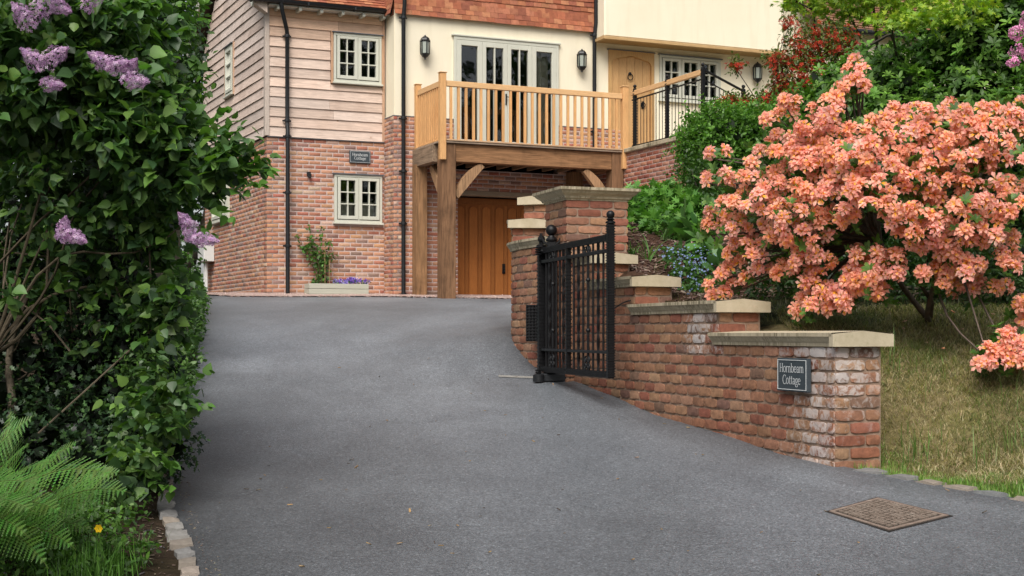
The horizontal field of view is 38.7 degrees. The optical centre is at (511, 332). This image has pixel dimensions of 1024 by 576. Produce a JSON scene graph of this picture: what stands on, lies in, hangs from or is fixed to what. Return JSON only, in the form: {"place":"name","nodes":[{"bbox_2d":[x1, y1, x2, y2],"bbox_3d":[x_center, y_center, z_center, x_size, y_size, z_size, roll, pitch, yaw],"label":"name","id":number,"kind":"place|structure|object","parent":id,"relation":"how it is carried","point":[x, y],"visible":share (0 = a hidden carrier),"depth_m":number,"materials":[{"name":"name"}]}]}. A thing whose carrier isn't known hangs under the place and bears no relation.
{"place":"outdoors","nodes":[
{"label":"outdoors","id":0,"kind":"place"},
{"bbox_2d":[1,1,203,281],"label":"sky","id":1,"kind":"structure","parent":0,"point":[183,243],"materials":[{"name":"white"}]},
{"bbox_2d":[0,176,1023,575],"bbox_3d":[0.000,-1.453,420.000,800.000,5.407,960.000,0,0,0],"label":"ground","id":2,"kind":"structure","parent":0,"point":[766,322],"depth_m":9.01,"materials":[{"name":"green plant"}]},
{"bbox_2d":[0,408,129,568],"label":"fern","id":3,"kind":"object","parent":2,"relation":"on","point":[41,514],"visible":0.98,"depth_m":5.46,"materials":[{"name":"green plant"}]},
{"bbox_2d":[0,477,161,575],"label":"ground cover","id":4,"kind":"object","parent":2,"relation":"on","point":[100,513],"visible":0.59,"depth_m":5.75,"materials":[{"name":"green plant"}]},
{"bbox_2d":[0,497,170,575],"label":"bed litter","id":5,"kind":"object","parent":2,"relation":"on","point":[145,515],"visible":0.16,"depth_m":6.47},
{"bbox_2d":[12,522,172,575],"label":"grass","id":6,"kind":"structure","parent":2,"relation":"on","point":[111,571],"depth_m":5.55,"materials":[{"name":"green plant"}]},
{"bbox_2d":[94,525,102,570],"bbox_3d":[-1.557,0.835,5.498,0.034,0.225,0.008,0,0,0],"label":"buttercup","id":7,"kind":"object","parent":2,"relation":"on","point":[98,528],"visible":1,"depth_m":5.50,"materials":[{"name":"yellow plant"}]},
{"bbox_2d":[5,0,204,274],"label":"background tree","id":8,"kind":"object","parent":2,"relation":"on","point":[201,220],"depth_m":32.86,"materials":[{"name":"green plant"}]},
{"bbox_2d":[0,0,213,512],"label":"holly bush","id":9,"kind":"object","parent":2,"relation":"on","point":[53,386],"visible":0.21,"depth_m":7.77,"materials":[{"name":"green plant"}]},
{"bbox_2d":[35,277,211,452],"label":"verge plants","id":10,"kind":"object","parent":2,"relation":"on","point":[199,304],"visible":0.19,"depth_m":13.42,"materials":[{"name":"green plant"}]},
{"bbox_2d":[0,0,281,503],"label":"lilac bush","id":11,"kind":"object","parent":2,"relation":"on","point":[104,95],"visible":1,"depth_m":7.25,"materials":[{"name":"green plant"}]},
{"bbox_2d":[158,494,173,500],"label":"kerb sett","id":12,"kind":"object","parent":2,"relation":"on","point":[163,498],"visible":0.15,"depth_m":7.37,"materials":[{"name":"stone"}]},
{"bbox_2d":[157,500,175,510],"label":"kerb sett","id":13,"kind":"object","parent":2,"relation":"on","point":[163,504],"visible":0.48,"depth_m":7.16,"materials":[{"name":"stone"}]},
{"bbox_2d":[158,508,177,519],"bbox_3d":[-1.645,0.898,6.982,0.109,0.110,0.256,0,0,-14],"label":"kerb sett","id":14,"kind":"object","parent":2,"relation":"on","point":[167,512],"visible":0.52,"depth_m":6.90,"materials":[{"name":"stone"}]},
{"bbox_2d":[162,517,179,526],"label":"kerb sett","id":15,"kind":"object","parent":2,"relation":"on","point":[166,520],"visible":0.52,"depth_m":6.73,"materials":[{"name":"stone"}]},
{"bbox_2d":[137,226,211,298],"bbox_3d":[-5.379,-1.441,22.749,1.531,2.540,2.585,0,0,-40],"label":"shrub","id":16,"kind":"object","parent":2,"relation":"on","point":[188,256],"visible":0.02,"depth_m":23.04,"materials":[{"name":"green plant"}]},
{"bbox_2d":[165,522,183,530],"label":"kerb sett","id":17,"kind":"object","parent":2,"relation":"on","point":[176,526],"visible":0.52,"depth_m":6.56,"materials":[{"name":"stone"}]},
{"bbox_2d":[165,530,189,541],"bbox_3d":[-1.473,0.924,6.409,0.111,0.110,0.217,0,0,-16],"label":"kerb sett","id":18,"kind":"object","parent":2,"relation":"on","point":[179,534],"visible":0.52,"depth_m":6.33,"materials":[{"name":"stone"}]},
{"bbox_2d":[169,537,192,549],"bbox_3d":[-1.406,0.932,6.198,0.115,0.110,0.184,0,0,-17],"label":"kerb sett","id":19,"kind":"object","parent":2,"relation":"on","point":[180,543],"visible":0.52,"depth_m":6.15,"materials":[{"name":"stone"}]},
{"bbox_2d":[144,0,218,340],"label":"leafy tree","id":20,"kind":"object","parent":2,"relation":"on","point":[183,4],"visible":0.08,"depth_m":12.60,"materials":[{"name":"green plant"}]},
{"bbox_2d":[174,547,194,558],"bbox_3d":[-1.350,0.939,6.005,0.083,0.110,0.205,0,0,-19],"label":"kerb sett","id":21,"kind":"object","parent":2,"relation":"on","point":[185,552],"visible":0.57,"depth_m":5.94,"materials":[{"name":"stone"}]},
{"bbox_2d":[178,556,195,569],"bbox_3d":[-1.290,0.947,5.793,0.083,0.110,0.207,0,0,-12],"label":"kerb sett","id":22,"kind":"object","parent":2,"relation":"on","point":[187,562],"visible":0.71,"depth_m":5.73,"materials":[{"name":"stone"}]},
{"bbox_2d":[180,566,199,575],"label":"kerb sett","id":23,"kind":"object","parent":2,"relation":"on","point":[191,570],"visible":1,"depth_m":5.56,"materials":[{"name":"stone"}]},
{"bbox_2d":[206,292,511,297],"bbox_3d":[-1.145,-0.651,25.272,8.600,0.143,3.200,0,0,-24],"label":"gravel strip","id":24,"kind":"object","parent":2,"relation":"on","point":[304,294],"visible":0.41,"depth_m":24.82,"materials":[{"name":"beige gravel"}]},
{"bbox_2d":[304,283,368,293],"bbox_3d":[-3.030,-0.738,25.222,1.070,0.210,0.320,0,0,-24],"label":"planter","id":25,"kind":"object","parent":24,"relation":"on","point":[315,288],"visible":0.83,"depth_m":25.07,"materials":[{"name":"wood"}]},
{"bbox_2d":[296,224,337,283],"bbox_3d":[-3.357,-1.315,25.226,0.772,1.109,0.301,0,0,-24],"label":"climbing plant","id":26,"kind":"object","parent":25,"relation":"in","point":[321,261],"visible":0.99,"depth_m":25.21,"materials":[{"name":"green plant"}]},
{"bbox_2d":[332,277,370,283],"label":"pansies","id":27,"kind":"object","parent":25,"relation":"in","point":[348,280],"visible":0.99,"depth_m":25.25,"materials":[{"name":"purple plant"}]},
{"bbox_2d":[186,0,782,294],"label":"house","id":28,"kind":"structure","parent":2,"relation":"on","point":[318,89],"depth_m":26.01,"materials":[{"name":"brick"}]},
{"bbox_2d":[198,244,213,294],"bbox_3d":[-6.048,-1.146,28.849,0.210,1.191,0.560,0,0,-24],"label":"meter box","id":29,"kind":"object","parent":28,"relation":"attached to","point":[208,254],"visible":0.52,"depth_m":28.63,"materials":[{"name":"white plastic"}]},
{"bbox_2d":[211,185,229,224],"bbox_3d":[-5.614,-2.585,28.105,0.125,0.930,1.391,0,0,-24],"label":"window","id":30,"kind":"structure","parent":28,"relation":"in","point":[215,219],"depth_m":27.80,"materials":[{"name":"green paint"}]},
{"bbox_2d":[223,42,233,98],"bbox_3d":[-5.284,-4.914,27.393,0.253,0.971,0.687,0,0,-15],"label":"window","id":31,"kind":"structure","parent":28,"relation":"in","point":[228,48],"depth_m":27.47,"materials":[{"name":"green paint"}]},
{"bbox_2d":[332,173,383,224],"bbox_3d":[-2.796,-2.346,25.856,0.936,0.889,0.585,0,0,-24],"label":"window","id":32,"kind":"structure","parent":28,"relation":"in","point":[357,197],"depth_m":25.68,"materials":[{"name":"white paint"}]},
{"bbox_2d":[332,31,383,86],"bbox_3d":[-2.806,-4.804,25.829,0.936,0.906,0.585,0,0,-24],"label":"window","id":33,"kind":"structure","parent":28,"relation":"in","point":[357,57],"depth_m":25.66,"materials":[{"name":"white paint"}]},
{"bbox_2d":[349,150,370,163],"bbox_3d":[-2.674,-3.090,25.653,0.385,0.215,0.030,0,0,-24],"label":"name sign","id":34,"kind":"object","parent":28,"relation":"attached to","point":[359,156],"visible":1,"depth_m":25.64,"materials":[{"name":"stone"}]},
{"bbox_2d":[420,35,429,59],"bbox_3d":[-1.524,-4.995,25.537,0.170,0.430,0.210,0,0,-24],"label":"wall lantern","id":35,"kind":"object","parent":28,"relation":"attached to","point":[425,47],"depth_m":25.48,"materials":[{"name":"black metal"}]},
{"bbox_2d":[458,190,532,294],"bbox_3d":[0.031,-1.560,26.490,2.896,1.989,0.295,0,0,-24],"label":"garage door","id":36,"kind":"structure","parent":28,"relation":"in","point":[484,256],"depth_m":26.33,"materials":[{"name":"brown wood"}]},
{"bbox_2d":[451,34,560,144],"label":"french window","id":37,"kind":"structure","parent":28,"relation":"in","point":[477,59],"depth_m":26.65,"materials":[{"name":"white paint"}]},
{"bbox_2d":[412,71,628,298],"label":"balcony","id":38,"kind":"structure","parent":28,"relation":"attached to","point":[439,150],"depth_m":25.10,"materials":[{"name":"brown wood"}]},
{"bbox_2d":[577,49,586,71],"bbox_3d":[1.279,-4.995,26.791,0.170,0.430,0.210,0,0,-24],"label":"wall lantern","id":39,"kind":"object","parent":28,"relation":"attached to","point":[581,60],"depth_m":26.74,"materials":[{"name":"black metal"}]},
{"bbox_2d":[607,48,655,146],"bbox_3d":[2.225,-4.380,27.360,1.020,1.810,0.100,0,0,-24],"label":"front door","id":40,"kind":"structure","parent":28,"relation":"in","point":[629,68],"depth_m":27.37,"materials":[{"name":"brown wood"}]},
{"bbox_2d":[658,53,722,105],"bbox_3d":[3.304,-4.823,28.069,1.408,0.900,0.585,0,0,-24],"label":"window","id":41,"kind":"structure","parent":28,"relation":"in","point":[672,65],"depth_m":27.89,"materials":[{"name":"white paint"}]},
{"bbox_2d":[753,62,761,83],"bbox_3d":[4.768,-5.047,28.352,0.170,0.430,0.210,0,0,-24],"label":"wall lantern","id":42,"kind":"object","parent":28,"relation":"attached to","point":[757,74],"depth_m":28.29,"materials":[{"name":"black metal"}]},
{"bbox_2d":[535,225,559,373],"bbox_3d":[0.325,-0.214,12.784,0.253,1.468,0.112,0,0,0],"label":"gate post","id":43,"kind":"object","parent":2,"relation":"on","point":[551,232],"visible":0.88,"depth_m":12.74,"materials":[{"name":"black metal"}]},
{"bbox_2d":[536,210,614,377],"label":"driveway gate","id":44,"kind":"structure","parent":43,"relation":"attached to","point":[567,257],"depth_m":11.94,"materials":[{"name":"black metal"}]},
{"bbox_2d":[532,186,640,381],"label":"gate pier","id":45,"kind":"structure","parent":2,"relation":"on","point":[574,213],"depth_m":12.69,"materials":[{"name":"brick"}]},
{"bbox_2d":[596,132,700,187],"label":"terrace wall","id":46,"kind":"structure","parent":2,"relation":"on","point":[644,162],"depth_m":25.06,"materials":[{"name":"brick"}]},
{"bbox_2d":[631,63,705,146],"bbox_3d":[2.627,-3.823,24.812,0.068,1.142,2.419,0,0,-24],"label":"terrace railing","id":47,"kind":"object","parent":46,"relation":"on","point":[667,82],"visible":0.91,"depth_m":24.79,"materials":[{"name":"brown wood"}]},
{"bbox_2d":[705,70,745,104],"bbox_3d":[3.473,-3.546,23.903,0.818,1.524,0.068,0,0,-24],"label":"stair railing","id":48,"kind":"object","parent":46,"relation":"on","point":[727,82],"visible":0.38,"depth_m":23.87,"materials":[{"name":"black metal"}]},
{"bbox_2d":[651,220,679,239],"bbox_3d":[1.430,-0.963,13.394,0.523,0.225,0.358,0,0,-23],"label":"grassy clump","id":49,"kind":"object","parent":2,"relation":"on","point":[664,234],"visible":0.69,"depth_m":13.38,"materials":[{"name":"green plant"}]},
{"bbox_2d":[624,177,721,242],"bbox_3d":[1.485,-1.088,13.994,1.160,0.933,1.833,0,0,0],"label":"geranium clump","id":50,"kind":"object","parent":2,"relation":"on","point":[648,204],"visible":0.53,"depth_m":13.87,"materials":[{"name":"green plant"}]},
{"bbox_2d":[652,242,715,294],"bbox_3d":[1.457,-0.490,11.960,0.570,0.550,0.861,0,0,0],"label":"forget me not","id":51,"kind":"object","parent":2,"relation":"on","point":[692,276],"visible":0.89,"depth_m":11.97,"materials":[{"name":"blue plant"}]},
{"bbox_2d":[507,196,893,468],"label":"boundary wall","id":52,"kind":"structure","parent":2,"relation":"on","point":[710,365],"depth_m":9.93,"materials":[{"name":"brick"}]},
{"bbox_2d":[526,305,536,341],"bbox_3d":[0.199,-0.087,13.093,0.150,0.330,0.042,0,0,12],"label":"vent grille","id":53,"kind":"object","parent":52,"relation":"attached to","point":[531,323],"visible":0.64,"depth_m":13.09,"materials":[{"name":"black metal"}]},
{"bbox_2d":[777,358,810,392],"bbox_3d":[1.705,0.254,8.835,0.031,0.202,0.374,0,0,-18],"label":"name sign","id":54,"kind":"object","parent":52,"relation":"attached to","point":[793,374],"visible":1,"depth_m":8.80,"materials":[{"name":"stone"}]},
{"bbox_2d":[668,196,735,281],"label":"hosta leaves","id":55,"kind":"object","parent":2,"relation":"on","point":[687,230],"visible":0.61,"depth_m":12.49,"materials":[{"name":"green plant"}]},
{"bbox_2d":[661,138,765,240],"bbox_3d":[2.038,-1.214,14.065,0.933,1.413,1.506,0,0,-23],"label":"leafy shrub","id":56,"kind":"object","parent":2,"relation":"on","point":[691,170],"visible":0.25,"depth_m":14.28,"materials":[{"name":"green plant"}]},
{"bbox_2d":[627,217,800,301],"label":"bark mulch","id":57,"kind":"object","parent":2,"relation":"on","point":[633,267],"visible":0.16,"depth_m":12.51,"materials":[{"name":"brown wood"}]},
{"bbox_2d":[627,242,641,253],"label":"grassy clump","id":58,"kind":"object","parent":57,"relation":"on","point":[631,251],"visible":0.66,"depth_m":12.89,"materials":[{"name":"green plant"}]},
{"bbox_2d":[625,235,669,261],"bbox_3d":[1.085,-0.755,12.735,0.576,0.272,0.708,0,0,24],"label":"iris clump","id":59,"kind":"object","parent":57,"relation":"on","point":[650,258],"visible":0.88,"depth_m":12.72,"materials":[{"name":"green plant"}]},
{"bbox_2d":[661,81,849,218],"bbox_3d":[2.640,-1.701,15.030,2.153,1.855,1.418,0,0,0],"label":"clipped hedge","id":60,"kind":"object","parent":2,"relation":"on","point":[734,126],"visible":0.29,"depth_m":14.74,"materials":[{"name":"green plant"}]},
{"bbox_2d":[704,9,868,111],"bbox_3d":[3.005,-2.623,16.479,1.953,2.085,1.073,0,0,-11],"label":"red azalea","id":61,"kind":"object","parent":2,"relation":"on","point":[830,48],"visible":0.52,"depth_m":16.38,"materials":[{"name":"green plant"}]},
{"bbox_2d":[646,246,1020,325],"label":"shaded grass","id":62,"kind":"structure","parent":2,"relation":"on","point":[836,311],"depth_m":10.80,"materials":[{"name":"green plant"}]},
{"bbox_2d":[690,51,1023,377],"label":"orange azalea","id":63,"kind":"object","parent":2,"relation":"on","point":[840,225],"visible":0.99,"depth_m":9.39,"materials":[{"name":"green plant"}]},
{"bbox_2d":[853,468,887,474],"bbox_3d":[2.032,0.823,8.277,0.125,0.110,0.214,0,0,-35],"label":"kerb sett","id":64,"kind":"object","parent":2,"relation":"on","point":[877,471],"visible":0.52,"depth_m":8.24,"materials":[{"name":"stone"}]},
{"bbox_2d":[744,239,1023,306],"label":"undergrowth","id":65,"kind":"object","parent":2,"relation":"on","point":[914,261],"visible":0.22,"depth_m":11.16,"materials":[{"name":"green plant"}]},
{"bbox_2d":[770,0,1003,173],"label":"maple tree","id":66,"kind":"object","parent":2,"relation":"on","point":[905,15],"visible":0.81,"depth_m":14.35,"materials":[{"name":"green plant"}]},
{"bbox_2d":[758,129,1023,284],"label":"evergreen shrub","id":67,"kind":"object","parent":2,"relation":"on","point":[1019,223],"visible":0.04,"depth_m":12.54,"materials":[{"name":"green plant"}]},
{"bbox_2d":[771,0,1013,130],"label":"tree","id":68,"kind":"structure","parent":2,"relation":"on","point":[870,29],"depth_m":28.82,"materials":[{"name":"plant"}]},
{"bbox_2d":[772,301,1023,485],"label":"bank grass","id":69,"kind":"structure","parent":2,"relation":"on","point":[820,318],"depth_m":9.29,"materials":[{"name":"green plant"}]},
{"bbox_2d":[886,474,917,480],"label":"kerb sett","id":70,"kind":"object","parent":2,"relation":"on","point":[906,477],"visible":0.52,"depth_m":8.05,"materials":[{"name":"stone"}]},
{"bbox_2d":[793,0,1023,227],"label":"rhododendron","id":71,"kind":"object","parent":2,"relation":"on","point":[971,61],"visible":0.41,"depth_m":14.19,"materials":[{"name":"green plant"}]},
{"bbox_2d":[914,479,946,485],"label":"kerb sett","id":72,"kind":"object","parent":2,"relation":"on","point":[930,482],"visible":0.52,"depth_m":7.89,"materials":[{"name":"stone"}]},
{"bbox_2d":[853,445,1023,497],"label":"verge grass","id":73,"kind":"structure","parent":2,"relation":"on","point":[1006,489],"depth_m":8.10,"materials":[{"name":"green plant"}]},
{"bbox_2d":[881,337,1023,470],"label":"tall grass","id":74,"kind":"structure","parent":2,"relation":"on","point":[927,454],"depth_m":8.71,"materials":[{"name":"green plant"}]},
{"bbox_2d":[943,484,977,490],"bbox_3d":[2.385,0.864,7.781,0.121,0.110,0.203,0,0,-37],"label":"kerb sett","id":75,"kind":"object","parent":2,"relation":"on","point":[963,487],"visible":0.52,"depth_m":7.74,"materials":[{"name":"stone"}]},
{"bbox_2d":[973,490,1008,496],"bbox_3d":[2.508,0.878,7.620,0.128,0.110,0.191,0,0,-36],"label":"kerb sett","id":76,"kind":"object","parent":2,"relation":"on","point":[993,493],"visible":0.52,"depth_m":7.57,"materials":[{"name":"stone"}]},
{"bbox_2d":[1005,11,1023,89],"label":"pink rhododendron","id":77,"kind":"object","parent":2,"relation":"on","point":[1018,66],"visible":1,"depth_m":12.45,"materials":[{"name":"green plant"}]},
{"bbox_2d":[1009,496,1023,500],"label":"kerb sett","id":78,"kind":"object","parent":2,"relation":"on","point":[1019,498],"visible":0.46,"depth_m":7.46,"materials":[{"name":"stone"}]},
{"bbox_2d":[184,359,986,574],"bbox_3d":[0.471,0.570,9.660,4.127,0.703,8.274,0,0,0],"label":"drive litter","id":79,"kind":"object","parent":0,"point":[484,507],"visible":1,"depth_m":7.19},
{"bbox_2d":[170,295,1023,575],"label":"driveway","id":80,"kind":"structure","parent":0,"point":[294,397],"depth_m":8.01,"materials":[{"name":"grey asphalt"}]},
{"bbox_2d":[178,481,220,575],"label":"edge grit","id":81,"kind":"object","parent":80,"relation":"on","point":[196,524],"visible":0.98,"depth_m":6.93,"materials":[{"name":"grey gravel"}]},
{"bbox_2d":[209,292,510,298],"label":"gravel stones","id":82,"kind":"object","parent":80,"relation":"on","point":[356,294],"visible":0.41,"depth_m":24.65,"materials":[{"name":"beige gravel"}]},
{"bbox_2d":[499,375,532,377],"bbox_3d":[0.090,0.389,12.980,0.442,0.026,0.059,0,0,12],"label":"threshold strip","id":83,"kind":"object","parent":80,"relation":"on","point":[516,377],"visible":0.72,"depth_m":12.99,"materials":[{"name":"metal"}]},
{"bbox_2d":[533,372,570,381],"bbox_3d":[0.363,0.381,12.705,0.340,0.090,0.209,0,0,20],"label":"gate motor","id":84,"kind":"object","parent":80,"relation":"on","point":[551,377],"visible":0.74,"depth_m":12.65,"materials":[{"name":"black plastic"}]},
{"bbox_2d":[825,497,952,531],"bbox_3d":[1.773,0.878,6.980,0.519,0.084,0.807,0,0,44],"label":"manhole cover","id":85,"kind":"object","parent":80,"relation":"on","point":[886,515],"visible":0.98,"depth_m":6.93,"materials":[{"name":"metal"}]}
]}

